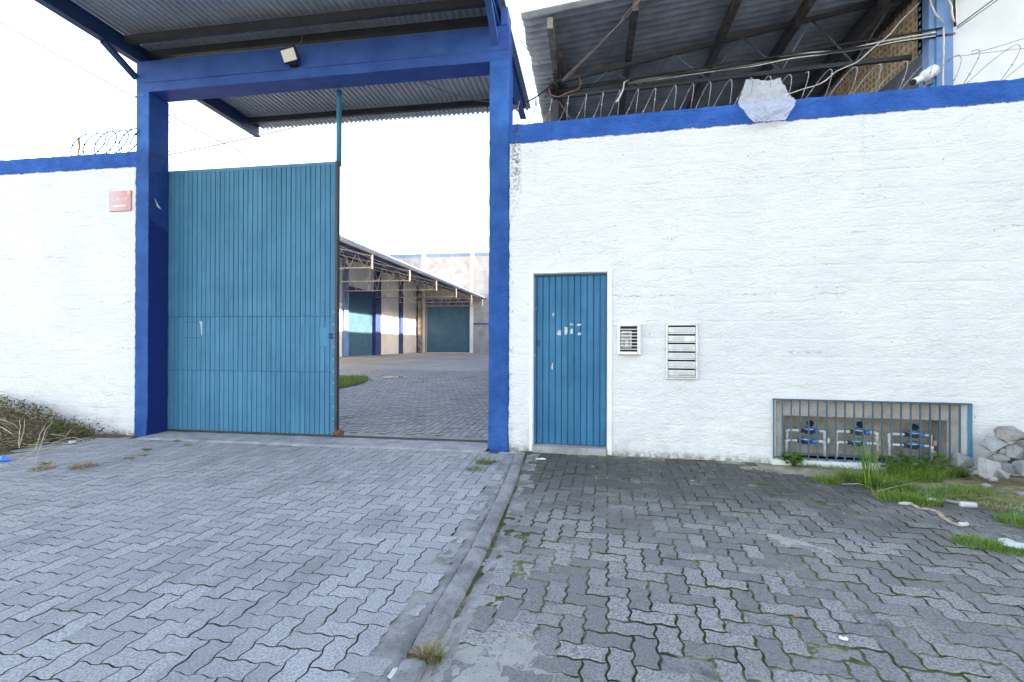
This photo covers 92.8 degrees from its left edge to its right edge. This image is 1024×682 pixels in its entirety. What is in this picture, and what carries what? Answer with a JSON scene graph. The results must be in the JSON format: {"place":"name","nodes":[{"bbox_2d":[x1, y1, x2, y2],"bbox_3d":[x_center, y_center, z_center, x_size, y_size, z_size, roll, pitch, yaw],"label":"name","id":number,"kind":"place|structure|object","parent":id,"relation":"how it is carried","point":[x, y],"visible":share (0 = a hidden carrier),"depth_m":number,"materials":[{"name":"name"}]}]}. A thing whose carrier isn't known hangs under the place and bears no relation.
{"place":"outdoors","nodes":[
{"label":"outdoors","id":0,"kind":"place"},
{"bbox_2d":[0,434,86,455],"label":"verge soil","id":1,"kind":"structure","parent":0,"point":[8,452],"depth_m":5.57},
{"bbox_2d":[0,394,113,463],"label":"brush pile","id":2,"kind":"object","parent":1,"relation":"on","point":[18,429],"visible":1,"depth_m":6.14,"materials":[{"name":"brown plant"}]},
{"bbox_2d":[81,434,138,438],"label":"verge soil","id":3,"kind":"structure","parent":0,"point":[110,436],"depth_m":6.40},
{"bbox_2d":[103,429,121,436],"bbox_3d":[-5.263,1.196,6.407,0.312,0.122,0.157,0,0,27],"label":"dead sprout","id":4,"kind":"object","parent":3,"relation":"on","point":[107,435],"visible":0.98,"depth_m":6.42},
{"bbox_2d":[0,21,255,159],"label":"cable","id":5,"kind":"object","parent":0,"point":[120,88],"visible":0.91,"depth_m":25.13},
{"bbox_2d":[0,30,255,164],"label":"cable","id":6,"kind":"object","parent":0,"point":[120,96],"visible":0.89,"depth_m":25.14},
{"bbox_2d":[169,127,278,151],"bbox_3d":[-13.246,-10.192,24.032,8.552,1.274,0.040,0,0,9],"label":"cable","id":7,"kind":"object","parent":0,"point":[220,140],"visible":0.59,"depth_m":24.23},
{"bbox_2d":[169,125,302,154],"bbox_3d":[-13.246,-10.006,24.031,8.553,1.249,0.051,0,0,9],"label":"cable","id":8,"kind":"object","parent":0,"point":[233,141],"visible":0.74,"depth_m":24.11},
{"bbox_2d":[0,437,515,681],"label":"driveway","id":9,"kind":"structure","parent":0,"point":[270,563],"depth_m":2.86,"materials":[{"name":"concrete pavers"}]},
{"bbox_2d":[0,456,10,460],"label":"plastic scrap","id":10,"kind":"object","parent":9,"relation":"on","point":[3,458],"visible":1,"depth_m":5.07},
{"bbox_2d":[25,463,59,470],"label":"grass tuft","id":11,"kind":"object","parent":9,"relation":"on","point":[41,466],"visible":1,"depth_m":4.79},
{"bbox_2d":[66,460,99,469],"bbox_3d":[-4.278,1.234,4.887,0.311,0.061,0.354,0,0,20],"label":"grass tuft","id":12,"kind":"object","parent":9,"relation":"on","point":[91,464],"visible":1,"depth_m":4.86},
{"bbox_2d":[135,431,487,452],"bbox_3d":[-2.527,1.278,6.311,4.600,0.047,0.846,0,0,9],"label":"gate threshold","id":13,"kind":"object","parent":9,"relation":"on","point":[420,445],"visible":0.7,"depth_m":6.15,"materials":[{"name":"concrete"}]},
{"bbox_2d":[167,430,487,442],"bbox_3d":[-4.001,1.250,6.689,7.610,0.030,0.100,0,0,9],"label":"gate rail","id":14,"kind":"object","parent":13,"relation":"on","point":[408,438],"visible":0.33,"depth_m":6.29,"materials":[{"name":"metal"}]},
{"bbox_2d":[167,161,343,436],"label":"sliding gate","id":15,"kind":"structure","parent":14,"relation":"on","point":[253,292],"depth_m":6.59,"materials":[{"name":"blue metal"}]},
{"bbox_2d":[336,89,341,166],"bbox_3d":[-2.301,-2.830,6.484,0.066,1.000,0.068,0,0,9],"label":"guide pole","id":16,"kind":"object","parent":15,"relation":"attached to","point":[338,125],"visible":0.91,"depth_m":6.46,"materials":[{"name":"teal metal"}]},
{"bbox_2d":[387,668,396,678],"bbox_3d":[-0.449,1.259,1.847,0.028,0.006,0.064,0,0,15],"label":"paper scrap","id":17,"kind":"object","parent":9,"relation":"on","point":[391,673],"visible":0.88,"depth_m":1.84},
{"bbox_2d":[462,464,489,471],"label":"grass tuft","id":18,"kind":"object","parent":9,"relation":"on","point":[473,467],"visible":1,"depth_m":4.83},
{"bbox_2d":[472,454,493,464],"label":"grass tuft","id":19,"kind":"object","parent":9,"relation":"on","point":[482,461],"visible":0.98,"depth_m":5.08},
{"bbox_2d":[0,0,578,254],"label":"sky","id":20,"kind":"structure","parent":0,"point":[419,185],"materials":[{"name":"white"}]},
{"bbox_2d":[339,353,488,437],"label":"yard paving","id":21,"kind":"structure","parent":0,"point":[438,394],"depth_m":10.79,"materials":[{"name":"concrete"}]},
{"bbox_2d":[339,235,485,356],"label":"warehouse","id":22,"kind":"structure","parent":21,"relation":"on","point":[380,309],"depth_m":31.42,"materials":[{"name":"white paint"}]},
{"bbox_2d":[349,293,371,355],"bbox_3d":[-9.486,-0.986,30.276,0.024,3.790,3.603,0,0,9],"label":"loading door","id":23,"kind":"structure","parent":22,"relation":"in","point":[360,306],"depth_m":30.43,"materials":[{"name":"teal paint"}]},
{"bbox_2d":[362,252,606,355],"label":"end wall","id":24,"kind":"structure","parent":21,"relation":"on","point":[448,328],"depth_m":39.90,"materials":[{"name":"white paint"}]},
{"bbox_2d":[427,304,468,352],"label":"loading door","id":25,"kind":"structure","parent":24,"relation":"in","point":[443,318],"depth_m":40.03,"materials":[{"name":"teal paint"}]},
{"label":"island soil","id":26,"kind":"structure","parent":21,"relation":"on","visible":0},
{"bbox_2d":[339,374,367,386],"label":"island grass","id":27,"kind":"structure","parent":26,"relation":"on","point":[351,377],"depth_m":13.70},
{"bbox_2d":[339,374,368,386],"bbox_3d":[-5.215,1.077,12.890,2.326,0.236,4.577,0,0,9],"label":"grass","id":28,"kind":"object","parent":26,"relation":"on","point":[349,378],"visible":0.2,"depth_m":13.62,"materials":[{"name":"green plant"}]},
{"bbox_2d":[417,601,569,681],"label":"sand","id":29,"kind":"structure","parent":0,"point":[518,650],"depth_m":1.94,"materials":[{"name":"sand"}]},
{"bbox_2d":[399,635,449,663],"bbox_3d":[-0.344,1.236,1.945,0.222,0.066,0.209,0,0,9],"label":"grass tuft","id":30,"kind":"object","parent":29,"relation":"on","point":[421,654],"visible":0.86,"depth_m":1.94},
{"bbox_2d":[407,638,456,664],"bbox_3d":[-0.316,1.239,1.935,0.178,0.060,0.190,0,0,24],"label":"grass tuft","id":31,"kind":"object","parent":29,"relation":"on","point":[439,656],"visible":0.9,"depth_m":1.94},
{"bbox_2d":[406,451,1023,681],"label":"footpath","id":32,"kind":"structure","parent":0,"point":[609,558],"depth_m":2.57,"materials":[{"name":"concrete block paving"}]},
{"bbox_2d":[28,450,934,650],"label":"joint weeds","id":33,"kind":"object","parent":32,"relation":"on","point":[370,588],"visible":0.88,"depth_m":3.30,"materials":[{"name":"green plant"}]},
{"bbox_2d":[508,78,1023,475],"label":"street wall","id":34,"kind":"structure","parent":32,"relation":"on","point":[863,246],"depth_m":5.12,"materials":[{"name":"white paint"}]},
{"bbox_2d":[534,273,606,446],"bbox_3d":[0.671,0.214,5.654,0.848,1.976,0.055,0,0,12],"label":"plank door","id":35,"kind":"structure","parent":34,"relation":"in","point":[570,360],"depth_m":5.65,"materials":[{"name":"teal paint"}]},
{"bbox_2d":[617,324,640,354],"bbox_3d":[1.299,-0.021,5.411,0.250,0.342,0.071,0,0,12],"label":"intercom cage","id":36,"kind":"object","parent":34,"relation":"attached to","point":[628,339],"visible":1,"depth_m":5.40,"materials":[{"name":"white metal"}]},
{"bbox_2d":[517,74,791,123],"bbox_3d":[1.512,-2.674,5.492,2.928,0.344,0.290,0,0,12],"label":"razor wire","id":37,"kind":"object","parent":34,"relation":"on","point":[648,100],"visible":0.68,"depth_m":5.48,"materials":[{"name":"metal"}]},
{"bbox_2d":[738,78,795,122],"bbox_3d":[2.666,-2.526,5.085,0.547,0.505,0.164,0,0,12],"label":"plastic bag","id":38,"kind":"object","parent":37,"relation":"hanging from","point":[763,101],"visible":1,"depth_m":5.09,"materials":[{"name":"white"}]},
{"bbox_2d":[665,323,697,379],"bbox_3d":[1.847,0.110,5.310,0.334,0.612,0.040,0,0,12],"label":"mailbox panel","id":39,"kind":"object","parent":34,"relation":"attached to","point":[681,346],"visible":1,"depth_m":5.30,"materials":[{"name":"metal"}]},
{"bbox_2d":[680,371,694,374],"bbox_3d":[1.897,0.347,5.273,0.155,0.034,0.009,0,0,12],"label":"letter","id":40,"kind":"object","parent":39,"relation":"attached to","point":[686,373],"visible":1,"depth_m":5.27,"materials":[{"name":"paper"}]},
{"bbox_2d":[784,429,829,456],"bbox_3d":[3.150,1.088,5.223,0.429,0.272,0.097,0,0,12],"label":"pipe loop","id":41,"kind":"object","parent":34,"relation":"in","point":[787,441],"visible":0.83,"depth_m":5.22,"materials":[{"name":"white plastic"}]},
{"bbox_2d":[797,436,815,444],"bbox_3d":[3.141,1.059,5.202,0.177,0.076,0.092,0,0,12],"label":"water meter","id":42,"kind":"object","parent":41,"relation":"attached to","point":[804,439],"visible":0.88,"depth_m":5.18,"materials":[{"name":"blue plastic"}]},
{"bbox_2d":[801,420,816,433],"bbox_3d":[3.196,0.926,5.240,0.177,0.138,0.092,0,0,12],"label":"water meter","id":43,"kind":"object","parent":41,"relation":"attached to","point":[812,430],"visible":0.75,"depth_m":5.23,"materials":[{"name":"blue plastic"}]},
{"bbox_2d":[834,430,880,457],"bbox_3d":[3.628,1.086,5.121,0.426,0.278,0.097,0,0,12],"label":"pipe loop","id":44,"kind":"object","parent":34,"relation":"in","point":[876,438],"visible":0.61,"depth_m":5.11,"materials":[{"name":"white plastic"}]},
{"bbox_2d":[847,438,866,446],"bbox_3d":[3.606,1.059,5.103,0.177,0.076,0.092,0,0,12],"label":"water meter","id":45,"kind":"object","parent":44,"relation":"attached to","point":[850,442],"visible":0.76,"depth_m":5.07,"materials":[{"name":"blue plastic"}]},
{"bbox_2d":[850,421,869,435],"bbox_3d":[3.664,0.922,5.141,0.177,0.138,0.092,0,0,12],"label":"water meter","id":46,"kind":"object","parent":44,"relation":"attached to","point":[858,429],"visible":0.69,"depth_m":5.12,"materials":[{"name":"blue plastic"}]},
{"bbox_2d":[772,398,972,467],"bbox_3d":[3.599,0.922,4.921,1.779,0.635,0.029,0,0,12],"label":"meter grille","id":47,"kind":"object","parent":34,"relation":"attached to","point":[970,429],"visible":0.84,"depth_m":4.90,"materials":[{"name":"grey metal"}]},
{"bbox_2d":[801,54,961,98],"bbox_3d":[3.733,-2.673,5.022,1.418,0.344,0.289,0,0,12],"label":"razor wire","id":48,"kind":"object","parent":34,"relation":"on","point":[903,79],"visible":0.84,"depth_m":4.99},
{"bbox_2d":[887,433,936,460],"bbox_3d":[4.107,1.091,5.019,0.427,0.271,0.097,0,0,12],"label":"pipe loop","id":49,"kind":"object","parent":34,"relation":"in","point":[933,443],"visible":0.59,"depth_m":5.02,"materials":[{"name":"white plastic"}]},
{"bbox_2d":[902,440,924,448],"bbox_3d":[4.111,1.064,4.995,0.177,0.076,0.092,0,0,12],"label":"water meter","id":50,"kind":"object","parent":49,"relation":"attached to","point":[915,444],"visible":0.87,"depth_m":4.97,"materials":[{"name":"blue plastic"}]},
{"bbox_2d":[904,424,924,437],"bbox_3d":[4.154,0.930,5.037,0.177,0.138,0.092,0,0,12],"label":"water meter","id":51,"kind":"object","parent":49,"relation":"attached to","point":[915,431],"visible":0.84,"depth_m":5.03,"materials":[{"name":"blue plastic"}]},
{"bbox_2d":[963,44,1023,83],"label":"razor wire","id":52,"kind":"object","parent":34,"relation":"on","point":[991,61],"visible":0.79,"depth_m":4.77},
{"bbox_2d":[939,48,1023,58],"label":"tension wire","id":53,"kind":"object","parent":52,"relation":"attached to","point":[981,53],"visible":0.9,"depth_m":4.83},
{"bbox_2d":[853,482,917,491],"bbox_3d":[3.171,1.241,4.240,0.526,0.066,0.340,0,0,-21],"label":"dry stalk","id":54,"kind":"object","parent":32,"relation":"on","point":[888,488],"visible":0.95,"depth_m":4.13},
{"bbox_2d":[872,478,901,488],"bbox_3d":[3.222,1.230,4.180,0.211,0.105,0.160,0,0,32],"label":"leafy weed","id":55,"kind":"object","parent":32,"relation":"on","point":[896,482],"visible":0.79,"depth_m":4.16,"materials":[{"name":"green plant"}]},
{"bbox_2d":[898,501,911,504],"bbox_3d":[3.075,1.265,3.813,0.111,0.019,0.051,0,0,9],"label":"paper scrap","id":56,"kind":"object","parent":32,"relation":"on","point":[905,503],"visible":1,"depth_m":3.80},
{"bbox_2d":[910,503,963,526],"bbox_3d":[3.120,1.271,3.573,0.118,0.006,0.474,0,0,9],"label":"rag strip","id":57,"kind":"object","parent":32,"relation":"on","point":[940,514],"visible":1,"depth_m":3.56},
{"bbox_2d":[945,499,958,503],"bbox_3d":[3.467,1.264,3.839,0.045,0.014,0.077,0,0,-35],"label":"card strip","id":58,"kind":"object","parent":32,"relation":"on","point":[951,501],"visible":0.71,"depth_m":3.83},
{"bbox_2d":[958,501,977,507],"bbox_3d":[3.496,1.256,3.736,0.106,0.043,0.044,0,0,17],"label":"paper roll","id":59,"kind":"object","parent":32,"relation":"on","point":[966,504],"visible":1,"depth_m":3.72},
{"bbox_2d":[997,538,1023,548],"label":"paper scrap","id":60,"kind":"object","parent":32,"relation":"on","point":[1010,543],"visible":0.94,"depth_m":3.01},
{"bbox_2d":[767,534,852,555],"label":"sand","id":61,"kind":"structure","parent":0,"point":[789,542],"depth_m":3.08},
{"bbox_2d":[740,464,885,477],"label":"verge soil","id":62,"kind":"structure","parent":0,"point":[800,470],"depth_m":4.80,"materials":[{"name":"soil"}]},
{"bbox_2d":[776,452,808,465],"bbox_3d":[2.853,1.213,4.981,0.308,0.141,0.233,0,0,9],"label":"leafy weed","id":63,"kind":"object","parent":62,"relation":"on","point":[794,461],"visible":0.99,"depth_m":4.97,"materials":[{"name":"green plant"}]},
{"bbox_2d":[849,474,1023,511],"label":"verge soil","id":64,"kind":"structure","parent":0,"point":[959,479],"depth_m":4.32,"materials":[{"name":"soil"}]},
{"bbox_2d":[625,455,1023,511],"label":"dry straw","id":65,"kind":"object","parent":64,"relation":"on","point":[999,498],"visible":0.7,"depth_m":4.01,"materials":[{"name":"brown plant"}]},
{"bbox_2d":[845,428,928,486],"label":"tall grass","id":66,"kind":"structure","parent":64,"relation":"on","point":[868,473],"depth_m":4.28,"materials":[{"name":"plant"}]},
{"bbox_2d":[871,450,913,472],"bbox_3d":[3.663,1.175,4.713,0.365,0.221,0.275,0,0,-21],"label":"leafy weed","id":67,"kind":"object","parent":64,"relation":"on","point":[883,457],"visible":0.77,"depth_m":4.69,"materials":[{"name":"green plant"}]},
{"bbox_2d":[791,455,1023,556],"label":"verge grass","id":68,"kind":"structure","parent":64,"relation":"on","point":[938,476],"depth_m":4.08,"materials":[{"name":"plant"}]},
{"bbox_2d":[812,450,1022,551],"bbox_3d":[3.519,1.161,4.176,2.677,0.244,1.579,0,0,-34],"label":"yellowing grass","id":69,"kind":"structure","parent":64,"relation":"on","point":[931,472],"depth_m":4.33,"materials":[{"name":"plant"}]},
{"bbox_2d":[893,449,953,471],"bbox_3d":[3.994,1.178,4.708,0.536,0.216,0.388,0,0,9],"label":"leafy weed","id":70,"kind":"object","parent":64,"relation":"on","point":[940,456],"visible":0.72,"depth_m":4.68,"materials":[{"name":"green plant"}]},
{"bbox_2d":[950,452,974,466],"bbox_3d":[4.322,1.138,4.661,0.177,0.133,0.132,0,0,9],"label":"rubble stone","id":71,"kind":"object","parent":64,"relation":"on","point":[961,460],"visible":0.96,"depth_m":4.62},
{"bbox_2d":[952,468,977,478],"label":"leafy weed","id":72,"kind":"object","parent":64,"relation":"on","point":[966,474],"visible":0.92,"depth_m":4.54,"materials":[{"name":"green plant"}]},
{"bbox_2d":[979,483,992,487],"bbox_3d":[4.126,1.263,4.255,0.111,0.041,0.087,6,-2,-14],"label":"rubble stone","id":73,"kind":"object","parent":64,"relation":"on","point":[986,485],"visible":0.66,"depth_m":4.23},
{"bbox_2d":[988,476,997,481],"bbox_3d":[4.216,1.212,4.272,0.058,0.044,0.057,0,0,9],"label":"rubble stone","id":74,"kind":"object","parent":64,"relation":"on","point":[993,479],"visible":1,"depth_m":4.26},
{"bbox_2d":[995,469,1009,478],"bbox_3d":[4.309,1.165,4.309,0.121,0.077,0.102,18,3,9],"label":"rubble stone","id":75,"kind":"object","parent":64,"relation":"on","point":[1002,474],"visible":0.84,"depth_m":4.27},
{"bbox_2d":[977,457,1002,478],"bbox_3d":[4.269,1.144,4.360,0.173,0.177,0.142,6,6,3],"label":"rubble stone","id":76,"kind":"object","parent":75,"relation":"on","point":[987,468],"visible":0.85,"depth_m":4.32,"materials":[{"name":"stone"}]},
{"bbox_2d":[999,462,1013,473],"bbox_3d":[4.446,1.135,4.392,0.123,0.095,0.121,0,0,9],"label":"rubble stone","id":77,"kind":"object","parent":64,"relation":"on","point":[1007,467],"visible":0.64,"depth_m":4.34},
{"bbox_2d":[985,453,1009,462],"bbox_3d":[4.421,1.067,4.437,0.133,0.087,0.141,6,1,9],"label":"rubble stone","id":78,"kind":"object","parent":77,"relation":"on","point":[999,457],"visible":0.73,"depth_m":4.40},
{"bbox_2d":[979,435,1008,451],"bbox_3d":[4.442,0.946,4.493,0.219,0.091,0.150,-10,15,-2],"label":"rubble stone","id":79,"kind":"object","parent":78,"relation":"on","point":[993,443],"visible":1,"depth_m":4.48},
{"bbox_2d":[993,426,1023,441],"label":"rubble stone","id":80,"kind":"object","parent":79,"relation":"on","point":[1009,433],"visible":1,"depth_m":4.48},
{"bbox_2d":[1012,460,1023,476],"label":"rubble stone","id":81,"kind":"object","parent":64,"relation":"on","point":[1018,466],"visible":1,"depth_m":4.27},
{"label":"rubble stone","id":82,"kind":"object","parent":64,"relation":"on","visible":0},
{"bbox_2d":[1012,440,1023,448],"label":"rubble stone","id":83,"kind":"object","parent":82,"relation":"on","point":[1019,443],"visible":0.78,"depth_m":4.44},
{"bbox_2d":[1006,445,1023,459],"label":"rubble stone","id":84,"kind":"object","parent":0,"point":[1015,452],"visible":1,"depth_m":4.37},
{"label":"ground","id":85,"kind":"structure","parent":0,"visible":0},
{"bbox_2d":[0,151,135,435],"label":"street wall","id":86,"kind":"structure","parent":85,"relation":"on","point":[67,282],"depth_m":6.68,"materials":[{"name":"white paint"}]},
{"bbox_2d":[77,138,80,154],"bbox_3d":[-6.007,-2.682,6.760,0.036,0.306,0.038,0,0,38],"label":"wrapped stake","id":87,"kind":"object","parent":86,"relation":"on","point":[79,145],"visible":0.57,"depth_m":6.75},
{"bbox_2d":[70,128,139,155],"bbox_3d":[-5.484,-2.706,6.695,1.214,0.367,0.293,0,0,9],"label":"razor wire","id":88,"kind":"object","parent":86,"relation":"on","point":[84,144],"visible":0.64,"depth_m":6.63,"materials":[{"name":"grey metal"}]},
{"bbox_2d":[109,190,131,211],"bbox_3d":[-5.259,-1.879,6.543,0.342,0.270,0.026,0,0,9],"label":"alarm sign","id":89,"kind":"object","parent":86,"relation":"attached to","point":[120,200],"visible":1,"depth_m":6.53,"materials":[{"name":"plastic"}]},
{"bbox_2d":[134,7,512,451],"bbox_3d":[-2.513,-1.317,6.257,5.063,5.230,0.325,0,0,9],"label":"gate portal","id":90,"kind":"object","parent":85,"relation":"on","point":[460,53],"visible":0.97,"depth_m":6.20,"materials":[{"name":"paint"}]},
{"bbox_2d":[34,0,530,137],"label":"entrance canopy","id":91,"kind":"object","parent":90,"relation":"attached to","point":[135,31],"visible":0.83,"depth_m":6.21,"materials":[{"name":"grey metal"}]},
{"bbox_2d":[420,81,514,101],"bbox_3d":[-0.565,-3.573,7.006,0.013,0.513,1.986,0,0,38],"label":"loose cable","id":92,"kind":"object","parent":91,"relation":"hanging from","point":[454,94],"visible":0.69,"depth_m":6.70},
{"bbox_2d":[279,46,299,67],"bbox_3d":[-2.750,-3.540,6.071,0.234,0.185,0.172,0,0,9],"label":"floodlight","id":93,"kind":"object","parent":90,"relation":"attached to","point":[289,55],"visible":1,"depth_m":6.02,"materials":[{"name":"white plastic"}]},
{"bbox_2d":[390,451,524,681],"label":"kerb","id":94,"kind":"structure","parent":85,"relation":"on","point":[439,620],"depth_m":2.49,"materials":[{"name":"concrete"}]},
{"bbox_2d":[521,0,911,121],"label":"open hangar","id":95,"kind":"structure","parent":85,"relation":"on","point":[646,37],"depth_m":7.79,"materials":[{"name":"metal"}]},
{"bbox_2d":[519,39,558,87],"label":"cable","id":96,"kind":"object","parent":95,"relation":"attached to","point":[538,62],"visible":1,"depth_m":7.43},
{"bbox_2d":[527,80,555,101],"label":"cable","id":97,"kind":"object","parent":95,"relation":"attached to","point":[542,91],"visible":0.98,"depth_m":7.82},
{"bbox_2d":[545,72,570,97],"bbox_3d":[0.745,-4.211,7.990,0.452,0.415,0.283,0,0,9],"label":"wire tangle","id":98,"kind":"object","parent":95,"relation":"attached to","point":[555,89],"visible":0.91,"depth_m":7.99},
{"bbox_2d":[548,77,580,97],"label":"cable","id":99,"kind":"object","parent":95,"relation":"hanging from","point":[567,92],"visible":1,"depth_m":7.83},
{"bbox_2d":[562,1,638,79],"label":"cable","id":100,"kind":"object","parent":95,"relation":"attached to","point":[599,43],"visible":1,"depth_m":7.26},
{"bbox_2d":[563,0,640,81],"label":"cable","id":101,"kind":"object","parent":95,"relation":"attached to","point":[601,42],"visible":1,"depth_m":7.19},
{"bbox_2d":[616,79,629,102],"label":"cable","id":102,"kind":"object","parent":95,"relation":"attached to","point":[624,82],"visible":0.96,"depth_m":6.96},
{"bbox_2d":[559,32,955,91],"bbox_3d":[3.469,-4.190,7.384,5.532,0.230,0.062,0,0,12],"label":"cable","id":103,"kind":"object","parent":95,"relation":"attached to","point":[771,59],"visible":0.98,"depth_m":7.36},
{"bbox_2d":[815,0,921,96],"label":"block wall","id":104,"kind":"structure","parent":85,"relation":"on","point":[908,23],"depth_m":7.78,"materials":[{"name":"brown brick"}]},
{"bbox_2d":[918,0,1023,87],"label":"white building","id":105,"kind":"structure","parent":85,"relation":"on","point":[997,23],"depth_m":6.84,"materials":[{"name":"concrete"}]},
{"bbox_2d":[559,27,942,89],"bbox_3d":[3.386,-4.250,7.400,5.365,0.267,0.073,0,0,13],"label":"cable","id":106,"kind":"object","parent":105,"relation":"attached to","point":[880,38],"visible":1,"depth_m":7.28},
{"bbox_2d":[628,35,935,83],"bbox_3d":[3.893,-4.199,7.312,4.194,0.177,0.083,0,0,14],"label":"cable","id":107,"kind":"object","parent":105,"relation":"attached to","point":[780,60],"visible":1,"depth_m":7.27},
{"bbox_2d":[630,31,935,81],"bbox_3d":[3.871,-4.247,7.330,4.246,0.184,0.036,0,0,14],"label":"cable","id":108,"kind":"object","parent":105,"relation":"attached to","point":[811,52],"visible":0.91,"depth_m":7.18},
{"bbox_2d":[790,3,918,93],"bbox_3d":[4.849,-4.166,6.984,1.888,1.292,0.077,0,0,4],"label":"cable","id":109,"kind":"object","parent":105,"relation":"attached to","point":[858,60],"visible":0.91,"depth_m":6.98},
{"bbox_2d":[909,64,939,85],"bbox_3d":[5.734,-3.689,6.791,0.465,0.316,0.164,0,0,-6],"label":"security camera","id":110,"kind":"object","parent":105,"relation":"attached to","point":[923,76],"visible":0.92,"depth_m":6.73,"materials":[{"name":"white plastic"}]},
{"bbox_2d":[929,0,943,23],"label":"cable","id":111,"kind":"object","parent":105,"relation":"attached to","point":[935,13],"visible":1,"depth_m":6.79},
{"bbox_2d":[942,27,944,84],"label":"cable","id":112,"kind":"object","parent":105,"relation":"attached to","point":[943,58],"visible":0.83,"depth_m":6.74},
{"bbox_2d":[946,0,954,21],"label":"cable","id":113,"kind":"object","parent":105,"relation":"attached to","point":[951,9],"visible":1,"depth_m":6.75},
{"bbox_2d":[953,27,953,84],"bbox_3d":[6.224,-3.649,6.854,0.105,2.493,0.047,0,0,18],"label":"conduit","id":114,"kind":"object","parent":105,"relation":"attached to","point":[953,55],"visible":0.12,"depth_m":6.84,"materials":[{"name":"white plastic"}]},
{"bbox_2d":[953,0,955,26],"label":"cable","id":115,"kind":"object","parent":105,"relation":"attached to","point":[954,11],"visible":1,"depth_m":6.76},
{"bbox_2d":[956,0,992,26],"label":"cable","id":116,"kind":"object","parent":105,"relation":"attached to","point":[974,13],"visible":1,"depth_m":6.67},
{"bbox_2d":[957,0,997,28],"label":"cable","id":117,"kind":"object","parent":105,"relation":"attached to","point":[977,14],"visible":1,"depth_m":6.65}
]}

